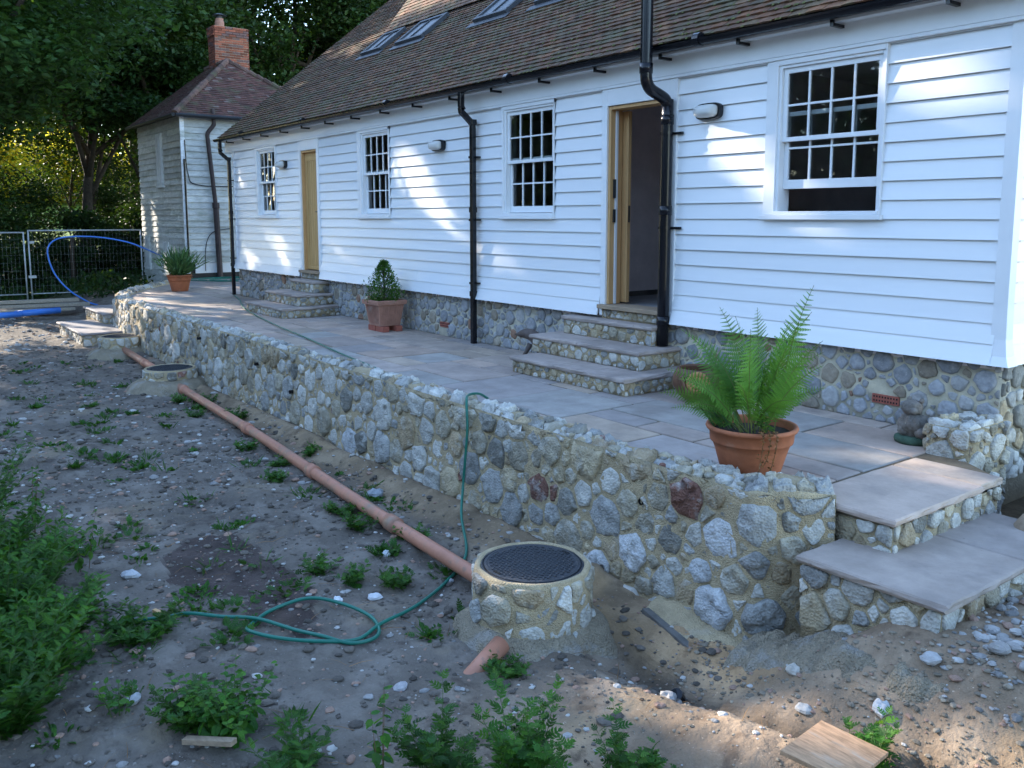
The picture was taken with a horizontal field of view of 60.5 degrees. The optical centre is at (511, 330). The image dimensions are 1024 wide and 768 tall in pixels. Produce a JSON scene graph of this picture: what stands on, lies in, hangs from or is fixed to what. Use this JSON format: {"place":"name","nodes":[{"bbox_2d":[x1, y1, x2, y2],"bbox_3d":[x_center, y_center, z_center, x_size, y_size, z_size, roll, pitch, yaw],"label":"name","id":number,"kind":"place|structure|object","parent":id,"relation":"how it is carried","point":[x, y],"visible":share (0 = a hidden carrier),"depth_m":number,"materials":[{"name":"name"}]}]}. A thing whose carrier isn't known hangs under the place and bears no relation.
{"place":"outdoors","nodes":[
{"label":"outdoors","id":0,"kind":"place"},
{"bbox_2d":[0,195,1023,767],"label":"ground","id":1,"kind":"structure","parent":0,"point":[764,747],"depth_m":5.18,"materials":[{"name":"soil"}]},
{"bbox_2d":[0,232,28,299],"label":"fence","id":2,"kind":"object","parent":1,"relation":"on","point":[19,260],"visible":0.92,"depth_m":24.64,"materials":[{"name":"metal"}]},
{"bbox_2d":[0,430,35,508],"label":"weed","id":3,"kind":"object","parent":1,"relation":"on","point":[3,487],"visible":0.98,"depth_m":7.04,"materials":[{"name":"green plant"}]},
{"bbox_2d":[0,487,55,547],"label":"weed","id":4,"kind":"object","parent":1,"relation":"on","point":[31,511],"visible":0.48,"depth_m":6.15,"materials":[{"name":"green plant"}]},
{"bbox_2d":[0,66,56,180],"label":"broadleaf tree","id":5,"kind":"object","parent":1,"relation":"on","point":[8,140],"visible":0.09,"depth_m":28.54,"materials":[{"name":"green plant"}]},
{"bbox_2d":[0,307,60,318],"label":"duct pipe","id":6,"kind":"object","parent":1,"relation":"on","point":[33,312],"visible":1,"depth_m":20.50,"materials":[{"name":"blue plastic"}]},
{"bbox_2d":[0,196,62,293],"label":"bush","id":7,"kind":"object","parent":1,"relation":"on","point":[9,270],"visible":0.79,"depth_m":26.55,"materials":[{"name":"green plant"}]},
{"bbox_2d":[27,464,43,534],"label":"weed","id":8,"kind":"object","parent":1,"relation":"on","point":[35,492],"visible":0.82,"depth_m":6.92,"materials":[{"name":"green plant"}]},
{"bbox_2d":[0,306,74,312],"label":"plank","id":9,"kind":"object","parent":1,"relation":"on","point":[62,308],"visible":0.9,"depth_m":21.37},
{"bbox_2d":[0,302,89,308],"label":"plank","id":10,"kind":"object","parent":9,"relation":"on","point":[45,305],"visible":1,"depth_m":21.47,"materials":[{"name":"wood"}]},
{"bbox_2d":[0,298,78,304],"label":"plank","id":11,"kind":"object","parent":10,"relation":"on","point":[38,301],"visible":1,"depth_m":21.62,"materials":[{"name":"wood"}]},
{"bbox_2d":[0,627,75,740],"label":"weed","id":12,"kind":"object","parent":1,"relation":"on","point":[23,693],"visible":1,"depth_m":4.30,"materials":[{"name":"green plant"}]},
{"bbox_2d":[0,166,76,254],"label":"bush","id":13,"kind":"object","parent":1,"relation":"on","point":[41,198],"visible":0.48,"depth_m":29.80,"materials":[{"name":"green plant"}]},
{"bbox_2d":[0,526,85,627],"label":"weed","id":14,"kind":"object","parent":1,"relation":"on","point":[20,574],"visible":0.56,"depth_m":5.47,"materials":[{"name":"green plant"}]},
{"bbox_2d":[0,506,89,585],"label":"weed","id":15,"kind":"object","parent":1,"relation":"on","point":[41,549],"visible":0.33,"depth_m":5.99,"materials":[{"name":"green plant"}]},
{"bbox_2d":[0,581,109,684],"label":"weed","id":16,"kind":"object","parent":1,"relation":"on","point":[52,622],"visible":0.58,"depth_m":4.77,"materials":[{"name":"green plant"}]},
{"bbox_2d":[40,512,70,550],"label":"weed","id":17,"kind":"object","parent":1,"relation":"on","point":[50,521],"visible":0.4,"depth_m":6.43,"materials":[{"name":"green plant"}]},
{"bbox_2d":[0,570,113,650],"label":"weed","id":18,"kind":"object","parent":1,"relation":"on","point":[74,604],"visible":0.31,"depth_m":5.26,"materials":[{"name":"green plant"}]},
{"bbox_2d":[0,122,129,207],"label":"hedge","id":19,"kind":"object","parent":1,"relation":"on","point":[8,157],"visible":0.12,"depth_m":57.37,"materials":[{"name":"green plant"}]},
{"bbox_2d":[0,107,139,237],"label":"broadleaf tree","id":20,"kind":"object","parent":1,"relation":"on","point":[42,142],"visible":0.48,"depth_m":33.98,"materials":[{"name":"green plant"}]},
{"bbox_2d":[70,238,75,278],"bbox_3d":[-13.438,-1.997,26.891,0.148,1.708,0.164,-2,8,-14],"label":"wooden post","id":21,"kind":"object","parent":1,"relation":"on","point":[72,261],"visible":0.69,"depth_m":26.81,"materials":[{"name":"brown wood"}]},
{"bbox_2d":[0,250,154,300],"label":"undergrowth","id":22,"kind":"object","parent":1,"relation":"on","point":[105,279],"visible":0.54,"depth_m":25.55,"materials":[{"name":"green plant"}]},
{"bbox_2d":[30,205,131,277],"bbox_3d":[-14.100,-2.812,28.772,3.248,2.585,3.303,-6,9,-37],"label":"bush","id":23,"kind":"object","parent":1,"relation":"on","point":[72,219],"visible":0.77,"depth_m":28.01,"materials":[{"name":"green plant"}]},
{"bbox_2d":[68,509,100,571],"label":"weed","id":24,"kind":"object","parent":1,"relation":"on","point":[78,566],"visible":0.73,"depth_m":6.27,"materials":[{"name":"green plant"}]},
{"bbox_2d":[27,229,143,298],"bbox_3d":[-12.376,-1.960,25.641,3.024,1.981,0.042,-5,9,-35],"label":"fence","id":25,"kind":"object","parent":1,"relation":"on","point":[97,230],"visible":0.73,"depth_m":25.40,"materials":[{"name":"metal"}]},
{"bbox_2d":[56,305,121,346],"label":"garden steps","id":26,"kind":"structure","parent":1,"relation":"on","point":[93,326],"depth_m":17.80,"materials":[{"name":"stone"}]},
{"bbox_2d":[0,0,206,141],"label":"broadleaf tree","id":27,"kind":"object","parent":1,"relation":"on","point":[25,29],"visible":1,"depth_m":18.18,"materials":[{"name":"green plant"}]},
{"bbox_2d":[47,236,161,304],"bbox_3d":[-10.300,-1.630,23.276,0.916,1.810,3.619,4,8,30],"label":"water pipe","id":28,"kind":"object","parent":1,"relation":"on","point":[56,276],"visible":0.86,"depth_m":22.31,"materials":[{"name":"blue plastic"}]},
{"bbox_2d":[67,164,142,238],"bbox_3d":[-13.894,-4.457,32.991,5.240,3.555,4.128,-3,8,-20],"label":"bush","id":29,"kind":"object","parent":1,"relation":"on","point":[105,199],"visible":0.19,"depth_m":31.99,"materials":[{"name":"green plant"}]},
{"bbox_2d":[91,677,137,717],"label":"weed","id":30,"kind":"object","parent":1,"relation":"on","point":[114,702],"visible":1,"depth_m":4.43,"materials":[{"name":"green plant"}]},
{"bbox_2d":[86,333,143,360],"bbox_3d":[-7.057,0.314,15.830,1.364,0.466,1.314,-6,9,-37],"label":"manhole","id":31,"kind":"object","parent":1,"relation":"on","point":[110,347],"visible":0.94,"depth_m":15.49,"materials":[{"name":"stone"}]},
{"bbox_2d":[99,198,144,275],"bbox_3d":[-11.970,-2.842,29.030,3.117,3.058,2.906,-6,9,-37],"label":"bush","id":32,"kind":"object","parent":1,"relation":"on","point":[131,218],"visible":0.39,"depth_m":28.23,"materials":[{"name":"green plant"}]},
{"bbox_2d":[121,569,140,578],"bbox_3d":[-2.690,1.716,6.203,0.121,0.058,0.126,-6,9,-37],"label":"stone","id":33,"kind":"object","parent":1,"relation":"on","point":[128,574],"visible":1,"depth_m":6.17,"materials":[{"name":"stone"}]},
{"bbox_2d":[60,0,209,180],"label":"broadleaf tree","id":34,"kind":"object","parent":1,"relation":"on","point":[134,107],"visible":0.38,"depth_m":28.31,"materials":[{"name":"green plant"}]},
{"bbox_2d":[3,0,272,231],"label":"broadleaf tree","id":35,"kind":"object","parent":1,"relation":"on","point":[89,149],"visible":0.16,"depth_m":30.26,"materials":[{"name":"green plant"}]},
{"bbox_2d":[122,347,154,367],"bbox_3d":[-6.045,0.521,14.451,0.134,0.181,2.853,-5,9,-36],"label":"drain pipe","id":36,"kind":"object","parent":1,"relation":"on","point":[142,361],"visible":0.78,"depth_m":14.68,"materials":[{"name":"orange plastic"}]},
{"bbox_2d":[91,595,187,646],"bbox_3d":[-2.225,1.749,5.217,0.556,0.188,0.545,-1,7,-8],"label":"weed","id":37,"kind":"object","parent":1,"relation":"on","point":[132,633],"visible":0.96,"depth_m":5.23,"materials":[{"name":"green plant"}]},
{"bbox_2d":[46,21,258,210],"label":"broadleaf tree","id":38,"kind":"object","parent":1,"relation":"on","point":[130,141],"depth_m":41.72,"materials":[{"name":"green plant"}]},
{"bbox_2d":[126,363,205,396],"bbox_3d":[-5.085,0.744,13.012,1.366,0.416,1.375,2,8,16],"label":"manhole","id":39,"kind":"object","parent":1,"relation":"on","point":[162,380],"visible":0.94,"depth_m":12.68,"materials":[{"name":"stone"}]},
{"bbox_2d":[2,15,330,187],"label":"wood","id":40,"kind":"object","parent":1,"relation":"on","point":[286,40],"depth_m":77.53,"materials":[{"name":"green plant"}]},
{"bbox_2d":[144,672,238,733],"bbox_3d":[-1.618,1.852,4.423,0.427,0.263,0.447,2,8,16],"label":"weed","id":41,"kind":"object","parent":1,"relation":"on","point":[178,718],"visible":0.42,"depth_m":4.39,"materials":[{"name":"green plant"}]},
{"bbox_2d":[185,406,206,417],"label":"weed","id":42,"kind":"object","parent":1,"relation":"on","point":[199,413],"visible":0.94,"depth_m":11.20,"materials":[{"name":"green plant"}]},
{"bbox_2d":[125,13,281,281],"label":"house","id":43,"kind":"structure","parent":1,"relation":"on","point":[182,165],"depth_m":24.36,"materials":[{"name":"wood"}]},
{"bbox_2d":[145,236,152,269],"bbox_3d":[-11.044,-2.380,26.665,0.085,1.010,0.600,-6,9,-37],"label":"boarded window","id":44,"kind":"structure","parent":43,"relation":"in","point":[147,238],"depth_m":26.55,"materials":[{"name":"wood"}]},
{"bbox_2d":[155,133,164,187],"bbox_3d":[-10.034,-4.836,25.000,0.085,1.510,0.650,-6,9,-37],"label":"boarded window","id":45,"kind":"structure","parent":43,"relation":"in","point":[158,139],"depth_m":24.89,"materials":[{"name":"wood"}]},
{"bbox_2d":[182,735,236,746],"bbox_3d":[-1.432,1.938,4.152,0.312,0.100,0.040,3,8,25],"label":"wood batten","id":46,"kind":"object","parent":1,"relation":"on","point":[216,741],"visible":1,"depth_m":4.13,"materials":[{"name":"wood"}]},
{"bbox_2d":[171,655,277,748],"bbox_3d":[-1.413,1.832,4.345,0.412,0.376,0.451,2,8,13],"label":"weed","id":47,"kind":"object","parent":1,"relation":"on","point":[232,720],"visible":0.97,"depth_m":4.27,"materials":[{"name":"green plant"}]},
{"bbox_2d":[0,358,464,753],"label":"ground weeds","id":48,"kind":"object","parent":1,"relation":"on","point":[427,632],"visible":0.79,"depth_m":6.61,"materials":[{"name":"green plant"}]},
{"bbox_2d":[225,405,248,418],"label":"weed","id":49,"kind":"object","parent":1,"relation":"on","point":[240,415],"visible":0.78,"depth_m":10.91,"materials":[{"name":"green plant"}]},
{"bbox_2d":[233,438,259,451],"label":"weed","id":50,"kind":"object","parent":1,"relation":"on","point":[237,445],"visible":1,"depth_m":9.54,"materials":[{"name":"green plant"}]},
{"bbox_2d":[161,0,387,85],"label":"broadleaf tree","id":51,"kind":"object","parent":1,"relation":"on","point":[348,15],"visible":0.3,"depth_m":35.12,"materials":[{"name":"green plant"}]},
{"bbox_2d":[259,468,289,482],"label":"weed","id":52,"kind":"object","parent":1,"relation":"on","point":[276,476],"visible":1,"depth_m":8.43,"materials":[{"name":"green plant"}]},
{"bbox_2d":[265,454,289,467],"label":"weed","id":53,"kind":"object","parent":1,"relation":"on","point":[278,463],"visible":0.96,"depth_m":8.94,"materials":[{"name":"green plant"}]},
{"bbox_2d":[239,708,338,767],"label":"weed","id":54,"kind":"object","parent":1,"relation":"on","point":[303,758],"visible":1,"depth_m":4.08,"materials":[{"name":"green plant"}]},
{"bbox_2d":[108,392,488,644],"bbox_3d":[-0.833,1.231,6.262,1.450,1.014,3.541,6,10,40],"label":"hose","id":55,"kind":"object","parent":1,"relation":"on","point":[331,639],"visible":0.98,"depth_m":5.48,"materials":[{"name":"rubber"}]},
{"bbox_2d":[300,441,321,456],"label":"weed","id":56,"kind":"object","parent":1,"relation":"on","point":[310,450],"visible":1,"depth_m":9.33,"materials":[{"name":"green plant"}]},
{"bbox_2d":[298,547,342,576],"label":"weed","id":57,"kind":"object","parent":1,"relation":"on","point":[319,563],"visible":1,"depth_m":6.28,"materials":[{"name":"green plant"}]},
{"bbox_2d":[177,383,471,582],"bbox_3d":[-2.442,1.256,9.253,0.171,0.149,8.582,-5,9,-34],"label":"drain pipe","id":58,"kind":"object","parent":1,"relation":"on","point":[457,564],"visible":0.91,"depth_m":7.70,"materials":[{"name":"orange plastic"}]},
{"bbox_2d":[287,0,388,67],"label":"broadleaf tree","id":59,"kind":"object","parent":1,"relation":"on","point":[329,40],"depth_m":38.74,"materials":[{"name":"green plant"}]},
{"bbox_2d":[321,499,355,517],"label":"weed","id":60,"kind":"object","parent":1,"relation":"on","point":[332,506],"visible":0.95,"depth_m":7.51,"materials":[{"name":"green plant"}]},
{"bbox_2d":[333,559,371,588],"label":"weed","id":61,"kind":"object","parent":1,"relation":"on","point":[352,577],"visible":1,"depth_m":6.09,"materials":[{"name":"green plant"}]},
{"bbox_2d":[342,507,378,532],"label":"weed","id":62,"kind":"object","parent":1,"relation":"on","point":[358,524],"visible":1,"depth_m":7.16,"materials":[{"name":"green plant"}]},
{"bbox_2d":[366,488,383,496],"bbox_3d":[-1.231,1.470,7.966,0.165,0.071,0.167,-6,9,-37],"label":"stone","id":63,"kind":"object","parent":1,"relation":"on","point":[373,492],"visible":0.96,"depth_m":7.92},
{"bbox_2d":[364,685,393,767],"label":"weed","id":64,"kind":"object","parent":1,"relation":"on","point":[377,751],"visible":1,"depth_m":3.88,"materials":[{"name":"green plant"}]},
{"bbox_2d":[376,564,414,591],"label":"weed","id":65,"kind":"object","parent":1,"relation":"on","point":[389,579],"visible":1,"depth_m":6.07,"materials":[{"name":"green plant"}]},
{"bbox_2d":[393,681,407,690],"bbox_3d":[-0.602,1.919,4.746,0.077,0.036,0.086,2,8,14],"label":"stone","id":66,"kind":"object","parent":1,"relation":"on","point":[400,686],"visible":1,"depth_m":4.72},
{"bbox_2d":[392,522,432,540],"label":"weed","id":67,"kind":"object","parent":1,"relation":"on","point":[426,533],"visible":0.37,"depth_m":6.88,"materials":[{"name":"green plant"}]},
{"bbox_2d":[383,668,481,767],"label":"weed","id":68,"kind":"object","parent":1,"relation":"on","point":[437,755],"visible":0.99,"depth_m":3.99,"materials":[{"name":"green plant"}]},
{"bbox_2d":[112,279,835,641],"label":"retaining wall","id":69,"kind":"structure","parent":1,"relation":"on","point":[716,545],"depth_m":6.53,"materials":[{"name":"stone"}]},
{"bbox_2d":[463,636,508,674],"bbox_3d":[-0.184,1.921,4.993,0.116,0.232,0.452,5,9,35],"label":"drain pipe","id":70,"kind":"object","parent":1,"relation":"on","point":[497,645],"visible":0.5,"depth_m":5.03,"materials":[{"name":"orange plastic"}]},
{"bbox_2d":[480,649,530,683],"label":"weed","id":71,"kind":"object","parent":1,"relation":"on","point":[514,671],"visible":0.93,"depth_m":4.92,"materials":[{"name":"green plant"}]},
{"bbox_2d":[471,666,575,767],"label":"weed","id":72,"kind":"object","parent":1,"relation":"on","point":[524,749],"visible":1,"depth_m":3.85,"materials":[{"name":"green plant"}]},
{"bbox_2d":[452,541,617,661],"bbox_3d":[0.108,1.734,5.552,1.226,0.586,1.237,-6,9,-37],"label":"manhole","id":73,"kind":"object","parent":1,"relation":"on","point":[532,601],"visible":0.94,"depth_m":5.26,"materials":[{"name":"stone"}]},
{"bbox_2d":[213,0,1023,504],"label":"house","id":74,"kind":"structure","parent":1,"relation":"on","point":[859,164],"depth_m":8.74,"materials":[{"name":"white paint"}]},
{"bbox_2d":[254,145,277,217],"bbox_3d":[-4.716,-2.872,17.041,0.202,1.365,1.080,-6,9,-37],"label":"window","id":75,"kind":"structure","parent":74,"relation":"in","point":[261,184],"depth_m":17.23,"materials":[{"name":"white paint"}]},
{"bbox_2d":[305,152,318,269],"bbox_3d":[-3.521,-2.113,15.540,0.097,2.055,0.598,-6,9,-37],"label":"door","id":76,"kind":"structure","parent":74,"relation":"in","point":[310,158],"depth_m":15.61,"materials":[{"name":"yellow wood"}]},
{"bbox_2d":[356,126,391,218],"bbox_3d":[-2.096,-2.427,13.603,0.202,1.365,1.050,-6,9,-37],"label":"window","id":77,"kind":"structure","parent":74,"relation":"in","point":[365,154],"depth_m":13.76,"materials":[{"name":"white paint"}]},
{"bbox_2d":[428,140,445,151],"bbox_3d":[-1.044,-2.526,11.971,0.152,0.157,0.296,-6,9,-37],"label":"wall lamp","id":78,"kind":"object","parent":74,"relation":"attached to","point":[437,145],"visible":1,"depth_m":11.89,"materials":[{"name":"white plastic"}]},
{"bbox_2d":[499,98,556,218],"bbox_3d":[0.231,-2.032,10.549,0.202,1.365,1.050,-6,9,-37],"label":"window","id":79,"kind":"structure","parent":74,"relation":"in","point":[509,210],"depth_m":10.67,"materials":[{"name":"white paint"}]},
{"bbox_2d":[620,111,631,301],"bbox_3d":[1.048,-1.370,9.811,0.047,2.050,0.738,-6,9,-37],"label":"door","id":80,"kind":"structure","parent":74,"relation":"in","point":[627,116],"depth_m":9.53,"materials":[{"name":"yellow wood"}]},
{"bbox_2d":[693,102,722,119],"bbox_3d":[1.813,-2.056,8.219,0.152,0.157,0.296,-6,9,-37],"label":"wall lamp","id":81,"kind":"object","parent":74,"relation":"attached to","point":[710,111],"visible":1,"depth_m":8.15,"materials":[{"name":"white plastic"}]},
{"bbox_2d":[759,43,890,219],"bbox_3d":[2.640,-1.623,7.388,0.202,1.365,1.160,-6,9,-37],"label":"window","id":82,"kind":"structure","parent":74,"relation":"in","point":[779,114],"depth_m":7.44,"materials":[{"name":"white paint"}]},
{"bbox_2d":[591,697,667,767],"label":"weed","id":83,"kind":"object","parent":1,"relation":"on","point":[622,758],"visible":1,"depth_m":3.86,"materials":[{"name":"green plant"}]},
{"bbox_2d":[642,608,688,647],"bbox_3d":[1.028,1.976,5.311,0.048,0.329,0.759,-4,8,-28],"label":"shuttering board","id":84,"kind":"object","parent":1,"relation":"on","point":[663,624],"visible":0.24,"depth_m":5.43,"materials":[{"name":"wood"}]},
{"bbox_2d":[646,594,739,646],"bbox_3d":[1.148,1.823,5.396,0.357,0.169,0.740,-6,9,-37],"label":"concrete footing","id":85,"kind":"object","parent":1,"relation":"on","point":[672,612],"visible":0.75,"depth_m":5.44,"materials":[{"name":"concrete"}]},
{"bbox_2d":[786,662,799,675],"bbox_3d":[1.467,1.757,4.558,0.074,0.046,0.098,-3,8,-19],"label":"stone","id":86,"kind":"object","parent":1,"relation":"on","point":[793,668],"visible":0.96,"depth_m":4.54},
{"bbox_2d":[795,702,811,715],"bbox_3d":[1.424,1.844,4.291,0.071,0.038,0.098,-6,9,-37],"label":"stone","id":87,"kind":"object","parent":1,"relation":"on","point":[803,708],"visible":1,"depth_m":4.27,"materials":[{"name":"stone"}]},
{"bbox_2d":[780,720,887,767],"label":"plywood offcut","id":88,"kind":"object","parent":1,"relation":"on","point":[821,744],"visible":1,"depth_m":3.61,"materials":[{"name":"wood"}]},
{"bbox_2d":[722,629,947,702],"bbox_3d":[1.722,1.773,4.505,0.434,0.501,1.350,-6,9,-37],"label":"concrete footing","id":89,"kind":"object","parent":1,"relation":"on","point":[766,650],"visible":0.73,"depth_m":4.58,"materials":[{"name":"concrete"}]},
{"bbox_2d":[839,706,902,767],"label":"weed","id":90,"kind":"object","parent":1,"relation":"on","point":[879,739],"visible":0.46,"depth_m":3.79,"materials":[{"name":"green plant"}]},
{"bbox_2d":[872,698,889,717],"bbox_3d":[1.716,1.749,4.089,0.110,0.051,0.085,-6,9,-37],"label":"stone","id":91,"kind":"object","parent":1,"relation":"on","point":[880,703],"visible":0.84,"depth_m":4.07,"materials":[{"name":"stone"}]},
{"bbox_2d":[795,458,1023,636],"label":"garden steps","id":92,"kind":"structure","parent":1,"relation":"on","point":[934,566],"depth_m":4.88,"materials":[{"name":"stone"}]},
{"bbox_2d":[919,651,941,665],"bbox_3d":[1.971,1.538,4.139,0.093,0.043,0.095,2,8,17],"label":"stone","id":93,"kind":"object","parent":1,"relation":"on","point":[932,658],"visible":1,"depth_m":4.11,"materials":[{"name":"stone"}]},
{"bbox_2d":[987,641,1011,654],"bbox_3d":[2.236,1.450,4.023,0.096,0.042,0.093,-6,9,-37],"label":"stone","id":94,"kind":"object","parent":1,"relation":"on","point":[1000,647],"visible":1,"depth_m":4.00,"materials":[{"name":"stone"}]},
{"bbox_2d":[1006,641,1022,651],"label":"stone","id":95,"kind":"object","parent":1,"relation":"on","point":[1015,646],"visible":0.88,"depth_m":4.03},
{"bbox_2d":[131,278,999,528],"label":"terrace","id":96,"kind":"structure","parent":0,"point":[835,447],"depth_m":8.23,"materials":[{"name":"stone"}]},
{"bbox_2d":[152,246,211,291],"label":"potted plant","id":97,"kind":"object","parent":96,"relation":"on","point":[181,267],"visible":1,"depth_m":19.63,"materials":[{"name":"green plant"}]},
{"bbox_2d":[191,276,239,281],"bbox_3d":[-7.394,-1.374,23.255,2.273,0.054,1.800,6,10,41],"label":"hose","id":98,"kind":"object","parent":96,"relation":"on","point":[213,279],"visible":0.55,"depth_m":23.09,"materials":[{"name":"rubber"}]},
{"bbox_2d":[245,278,338,318],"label":"stone steps","id":99,"kind":"structure","parent":96,"relation":"on","point":[302,298],"depth_m":14.99,"materials":[{"name":"stone"}]},
{"bbox_2d":[234,295,375,367],"bbox_3d":[-3.784,-0.172,13.966,0.276,0.052,10.259,-4,8,-25],"label":"hose","id":100,"kind":"object","parent":96,"relation":"on","point":[299,334],"visible":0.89,"depth_m":12.18,"materials":[{"name":"rubber"}]},
{"bbox_2d":[362,259,406,332],"bbox_3d":[-1.864,-0.532,12.880,0.580,1.057,0.612,-6,9,-37],"label":"potted shrub","id":101,"kind":"object","parent":96,"relation":"on","point":[384,314],"visible":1,"depth_m":12.79,"materials":[{"name":"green plant"}]},
{"bbox_2d":[515,328,539,354],"bbox_3d":[0.316,0.159,10.306,0.302,0.349,0.691,-6,9,-37],"label":"animal ornament","id":102,"kind":"object","parent":96,"relation":"on","point":[524,333],"visible":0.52,"depth_m":10.32,"materials":[{"name":"brown stone"}]},
{"bbox_2d":[509,314,681,396],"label":"stone steps","id":103,"kind":"structure","parent":96,"relation":"on","point":[617,357],"depth_m":8.91,"materials":[{"name":"stone"}]},
{"bbox_2d":[673,364,720,401],"bbox_3d":[1.693,0.478,7.949,0.551,0.298,0.504,-6,9,-37],"label":"bowl planter","id":104,"kind":"object","parent":96,"relation":"on","point":[677,382],"visible":0.3,"depth_m":7.83,"materials":[{"name":"brown ceramic"}]},
{"bbox_2d":[661,286,823,474],"bbox_3d":[1.516,0.321,5.565,1.011,1.235,0.919,-3,8,-21],"label":"potted fern","id":105,"kind":"object","parent":96,"relation":"on","point":[759,440],"visible":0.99,"depth_m":5.56,"materials":[{"name":"green plant"}]},
{"bbox_2d":[894,396,928,445],"bbox_3d":[2.977,0.655,6.498,0.268,0.340,0.266,-6,9,-37],"label":"garden statue","id":106,"kind":"object","parent":96,"relation":"on","point":[912,420],"visible":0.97,"depth_m":6.43,"materials":[{"name":"stone"}]},
{"bbox_2d":[922,411,1011,513],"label":"stone pier","id":107,"kind":"structure","parent":96,"relation":"on","point":[981,441],"depth_m":6.20,"materials":[{"name":"stone"}]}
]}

